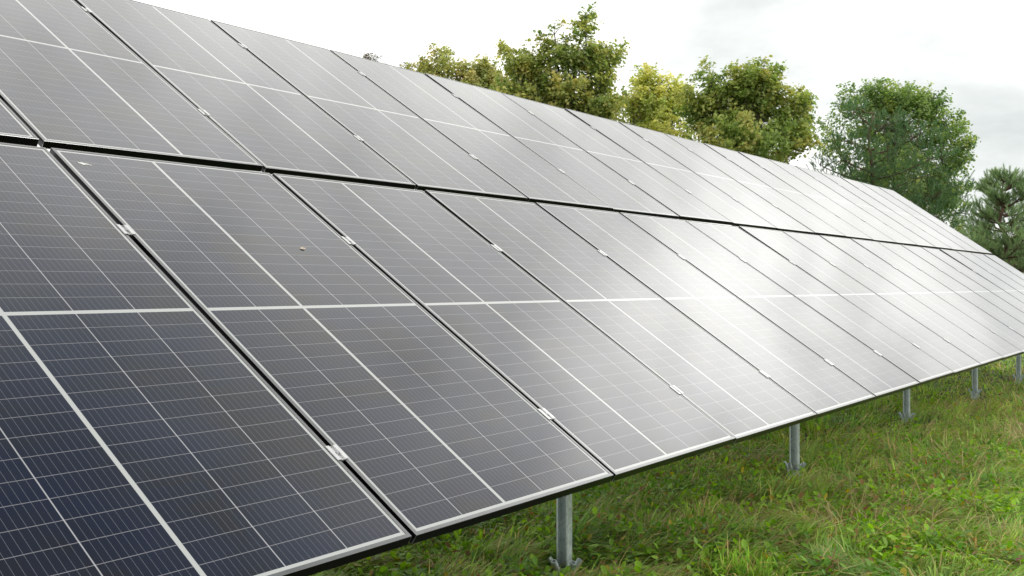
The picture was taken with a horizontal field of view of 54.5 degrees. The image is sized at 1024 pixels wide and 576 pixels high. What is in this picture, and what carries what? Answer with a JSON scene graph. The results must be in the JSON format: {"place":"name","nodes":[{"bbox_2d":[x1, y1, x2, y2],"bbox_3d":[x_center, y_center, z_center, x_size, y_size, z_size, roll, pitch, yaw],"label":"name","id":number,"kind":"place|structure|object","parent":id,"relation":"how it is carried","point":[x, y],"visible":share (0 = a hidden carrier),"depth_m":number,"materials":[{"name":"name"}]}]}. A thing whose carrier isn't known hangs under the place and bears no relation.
{"place":"outdoors","nodes":[
{"label":"outdoors","id":0,"kind":"place"},
{"bbox_2d":[37,0,1023,237],"label":"sky","id":1,"kind":"structure","parent":0,"point":[974,49],"materials":[{"name":"white"}]},
{"bbox_2d":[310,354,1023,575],"bbox_3d":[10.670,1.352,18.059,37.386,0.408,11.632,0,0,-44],"label":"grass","id":2,"kind":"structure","parent":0,"point":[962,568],"depth_m":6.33,"materials":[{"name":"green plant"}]},
{"bbox_2d":[410,354,1023,573],"bbox_3d":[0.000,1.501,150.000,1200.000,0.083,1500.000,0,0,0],"label":"ground","id":3,"kind":"structure","parent":0,"point":[917,395],"depth_m":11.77,"materials":[{"name":"green plant"}]},
{"bbox_2d":[363,53,412,69],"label":"maple tree","id":4,"kind":"object","parent":3,"relation":"on","point":[366,57],"visible":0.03,"depth_m":77.95,"materials":[{"name":"green plant"}]},
{"bbox_2d":[401,39,511,90],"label":"maple tree","id":5,"kind":"object","parent":3,"relation":"on","point":[477,74],"visible":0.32,"depth_m":66.67,"materials":[{"name":"green plant"}]},
{"bbox_2d":[486,1,630,123],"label":"maple tree","id":6,"kind":"object","parent":3,"relation":"on","point":[528,72],"visible":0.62,"depth_m":56.55,"materials":[{"name":"green plant"}]},
{"bbox_2d":[547,494,581,575],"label":"support post","id":7,"kind":"object","parent":3,"relation":"on","point":[564,528],"visible":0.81,"depth_m":5.01,"materials":[{"name":"metal"}]},
{"bbox_2d":[618,62,717,142],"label":"maple tree","id":8,"kind":"object","parent":3,"relation":"on","point":[651,102],"visible":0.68,"depth_m":58.97,"materials":[{"name":"green plant"}]},
{"bbox_2d":[339,384,1022,575],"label":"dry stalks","id":9,"kind":"object","parent":3,"relation":"on","point":[813,512],"visible":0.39,"depth_m":5.66,"materials":[{"name":"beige plant"}]},
{"bbox_2d":[669,55,822,163],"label":"maple tree","id":10,"kind":"object","parent":3,"relation":"on","point":[741,109],"visible":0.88,"depth_m":53.78,"materials":[{"name":"green plant"}]},
{"bbox_2d":[784,423,805,478],"bbox_3d":[2.207,0.945,7.763,0.175,1.510,0.150,0,0,36],"label":"support post","id":11,"kind":"object","parent":3,"relation":"on","point":[794,444],"visible":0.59,"depth_m":7.78,"materials":[{"name":"metal"}]},
{"bbox_2d":[805,90,978,228],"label":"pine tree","id":12,"kind":"object","parent":3,"relation":"on","point":[872,170],"visible":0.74,"depth_m":54.97,"materials":[{"name":"green plant"}]},
{"bbox_2d":[813,76,980,223],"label":"maple tree","id":13,"kind":"object","parent":3,"relation":"on","point":[928,105],"visible":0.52,"depth_m":64.51,"materials":[{"name":"green plant"}]},
{"bbox_2d":[898,389,914,422],"bbox_3d":[4.309,0.911,10.846,0.175,1.577,0.150,0,0,36],"label":"support post","id":14,"kind":"object","parent":3,"relation":"on","point":[906,401],"visible":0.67,"depth_m":10.85,"materials":[{"name":"metal"}]},
{"bbox_2d":[968,368,981,399],"bbox_3d":[6.245,0.935,13.397,0.175,1.529,0.150,0,0,36],"label":"support post","id":15,"kind":"object","parent":3,"relation":"on","point":[974,392],"visible":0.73,"depth_m":13.41,"materials":[{"name":"metal"}]},
{"bbox_2d":[949,215,1022,252],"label":"maple tree","id":16,"kind":"object","parent":3,"relation":"on","point":[958,229],"visible":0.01,"depth_m":61.99,"materials":[{"name":"green plant"}]},
{"bbox_2d":[954,163,1023,272],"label":"pine tree","id":17,"kind":"object","parent":3,"relation":"on","point":[985,234],"visible":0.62,"depth_m":45.02,"materials":[{"name":"green plant"}]},
{"bbox_2d":[1012,354,1023,383],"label":"support post","id":18,"kind":"object","parent":3,"relation":"on","point":[1018,363],"visible":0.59,"depth_m":15.59,"materials":[{"name":"metal"}]},
{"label":"mounting rack","id":19,"kind":"object","parent":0,"visible":0},
{"bbox_2d":[0,98,38,146],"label":"solar panel","id":20,"kind":"object","parent":19,"relation":"attached to","point":[14,129],"visible":1,"depth_m":3.75,"materials":[{"name":"glass"}]},
{"bbox_2d":[0,0,262,171],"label":"solar panel","id":21,"kind":"object","parent":19,"relation":"attached to","point":[74,75],"visible":0.96,"depth_m":4.52,"materials":[{"name":"glass"}]},
{"bbox_2d":[0,142,411,575],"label":"solar panel","id":22,"kind":"object","parent":19,"relation":"attached to","point":[152,423],"visible":1,"depth_m":2.59,"materials":[{"name":"glass"}]},
{"bbox_2d":[74,0,415,188],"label":"solar panel","id":23,"kind":"object","parent":19,"relation":"attached to","point":[266,117],"visible":0.94,"depth_m":5.47,"materials":[{"name":"glass"}]},
{"bbox_2d":[49,148,613,543],"bbox_3d":[-0.687,0.078,3.651,2.188,0.037,1.081,39,22,29],"label":"solar panel","id":24,"kind":"object","parent":19,"relation":"attached to","point":[423,420],"visible":0.95,"depth_m":3.48,"materials":[{"name":"glass"}]},
{"bbox_2d":[210,20,527,201],"bbox_3d":[-0.943,-1.164,6.480,2.188,0.037,1.081,39,22,29],"label":"solar panel","id":25,"kind":"object","parent":19,"relation":"attached to","point":[419,153],"visible":0.87,"depth_m":6.37,"materials":[{"name":"glass"}]},
{"bbox_2d":[330,50,612,210],"bbox_3d":[-0.312,-1.171,7.344,2.188,0.038,1.081,39,22,29],"label":"solar panel","id":26,"kind":"object","parent":19,"relation":"attached to","point":[530,175],"visible":0.93,"depth_m":7.24,"materials":[{"name":"glass"}]},
{"bbox_2d":[272,173,735,481],"bbox_3d":[-0.058,0.076,4.516,2.188,0.036,1.081,39,22,29],"label":"solar panel","id":27,"kind":"object","parent":19,"relation":"attached to","point":[618,412],"visible":0.88,"depth_m":4.37,"materials":[{"name":"glass"}]},
{"bbox_2d":[425,73,678,218],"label":"solar panel","id":28,"kind":"object","parent":19,"relation":"attached to","point":[615,191],"visible":0.88,"depth_m":8.12,"materials":[{"name":"glass"}]},
{"bbox_2d":[502,93,732,224],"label":"solar panel","id":29,"kind":"object","parent":19,"relation":"attached to","point":[679,201],"visible":0.91,"depth_m":8.98,"materials":[{"name":"glass"}]},
{"bbox_2d":[424,190,816,443],"bbox_3d":[0.571,0.074,5.382,2.188,0.036,1.081,39,22,29],"label":"solar panel","id":30,"kind":"object","parent":19,"relation":"attached to","point":[736,396],"visible":0.91,"depth_m":5.26,"materials":[{"name":"glass"}]},
{"bbox_2d":[565,108,776,229],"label":"solar panel","id":31,"kind":"object","parent":19,"relation":"attached to","point":[733,210],"visible":0.89,"depth_m":9.86,"materials":[{"name":"glass"}]},
{"bbox_2d":[535,202,875,418],"bbox_3d":[1.200,0.072,6.248,2.188,0.037,1.081,40,22,29],"label":"solar panel","id":32,"kind":"object","parent":19,"relation":"attached to","point":[819,386],"visible":0.88,"depth_m":6.14,"materials":[{"name":"glass"}]},
{"bbox_2d":[619,122,814,234],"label":"solar panel","id":33,"kind":"object","parent":19,"relation":"attached to","point":[775,216],"visible":0.94,"depth_m":10.73,"materials":[{"name":"glass"}]},
{"bbox_2d":[664,133,845,237],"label":"solar panel","id":34,"kind":"object","parent":19,"relation":"attached to","point":[787,206],"visible":0.92,"depth_m":11.59,"materials":[{"name":"glass"}]},
{"bbox_2d":[620,212,918,399],"bbox_3d":[1.829,0.070,7.114,2.188,0.036,1.081,40,22,29],"label":"solar panel","id":35,"kind":"object","parent":19,"relation":"attached to","point":[876,374],"visible":0.91,"depth_m":7.02,"materials":[{"name":"glass"}]},
{"bbox_2d":[703,143,872,240],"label":"solar panel","id":36,"kind":"object","parent":19,"relation":"attached to","point":[837,222],"visible":0.88,"depth_m":12.46,"materials":[{"name":"glass"}]},
{"bbox_2d":[738,151,896,243],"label":"solar panel","id":37,"kind":"object","parent":19,"relation":"attached to","point":[824,201],"visible":0.89,"depth_m":13.34,"materials":[{"name":"glass"}]},
{"bbox_2d":[685,220,953,385],"bbox_3d":[2.458,0.068,7.979,2.188,0.039,1.081,39,22,29],"label":"solar panel","id":38,"kind":"object","parent":19,"relation":"attached to","point":[917,363],"visible":0.92,"depth_m":7.89,"materials":[{"name":"glass"}]},
{"bbox_2d":[769,159,917,245],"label":"solar panel","id":39,"kind":"object","parent":19,"relation":"attached to","point":[853,208],"visible":0.88,"depth_m":14.20,"materials":[{"name":"glass"}]},
{"bbox_2d":[739,226,980,375],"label":"solar panel","id":40,"kind":"object","parent":19,"relation":"attached to","point":[944,351],"visible":0.91,"depth_m":8.77,"materials":[{"name":"glass"}]},
{"bbox_2d":[796,166,935,248],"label":"solar panel","id":41,"kind":"object","parent":19,"relation":"attached to","point":[871,210],"visible":0.95,"depth_m":15.06,"materials":[{"name":"glass"}]},
{"bbox_2d":[820,172,951,249],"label":"solar panel","id":42,"kind":"object","parent":19,"relation":"attached to","point":[898,218],"visible":0.89,"depth_m":15.92,"materials":[{"name":"glass"}]},
{"bbox_2d":[783,231,1003,366],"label":"solar panel","id":43,"kind":"object","parent":19,"relation":"attached to","point":[973,347],"visible":0.92,"depth_m":9.64,"materials":[{"name":"glass"}]},
{"bbox_2d":[841,177,966,251],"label":"solar panel","id":44,"kind":"object","parent":19,"relation":"attached to","point":[878,197],"visible":0.91,"depth_m":16.80,"materials":[{"name":"glass"}]},
{"bbox_2d":[861,182,979,253],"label":"solar panel","id":45,"kind":"object","parent":19,"relation":"attached to","point":[928,222],"visible":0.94,"depth_m":17.66,"materials":[{"name":"glass"}]},
{"bbox_2d":[819,235,1022,359],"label":"solar panel","id":46,"kind":"object","parent":19,"relation":"attached to","point":[994,341],"visible":0.91,"depth_m":10.52,"materials":[{"name":"glass"}]},
{"bbox_2d":[879,187,991,254],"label":"solar panel","id":47,"kind":"object","parent":19,"relation":"on","point":[943,225],"visible":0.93,"depth_m":18.52,"materials":[{"name":"glass"}]},
{"bbox_2d":[852,239,1023,353],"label":"solar panel","id":48,"kind":"object","parent":19,"relation":"attached to","point":[951,297],"visible":0.87,"depth_m":11.42,"materials":[{"name":"glass"}]},
{"bbox_2d":[879,242,1023,336],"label":"solar panel","id":49,"kind":"object","parent":19,"relation":"attached to","point":[972,297],"visible":0.88,"depth_m":12.33,"materials":[{"name":"glass"}]},
{"bbox_2d":[902,245,1023,323],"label":"solar panel","id":50,"kind":"object","parent":19,"relation":"attached to","point":[975,287],"visible":0.89,"depth_m":13.25,"materials":[{"name":"glass"}]},
{"bbox_2d":[922,247,1023,312],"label":"solar panel","id":51,"kind":"object","parent":19,"relation":"attached to","point":[980,280],"visible":0.88,"depth_m":14.16,"materials":[{"name":"glass"}]},
{"bbox_2d":[940,249,1023,302],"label":"solar panel","id":52,"kind":"object","parent":19,"relation":"attached to","point":[984,273],"visible":0.87,"depth_m":15.06,"materials":[{"name":"glass"}]},
{"bbox_2d":[957,251,1023,293],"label":"solar panel","id":53,"kind":"object","parent":19,"relation":"attached to","point":[995,272],"visible":0.9,"depth_m":15.98,"materials":[{"name":"glass"}]},
{"bbox_2d":[972,253,1023,286],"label":"solar panel","id":54,"kind":"object","parent":19,"relation":"attached to","point":[1005,271],"visible":0.86,"depth_m":16.90,"materials":[{"name":"glass"}]},
{"bbox_2d":[984,254,1023,279],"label":"solar panel","id":55,"kind":"object","parent":19,"relation":"attached to","point":[1004,264],"visible":0.83,"depth_m":17.79,"materials":[{"name":"glass"}]}
]}

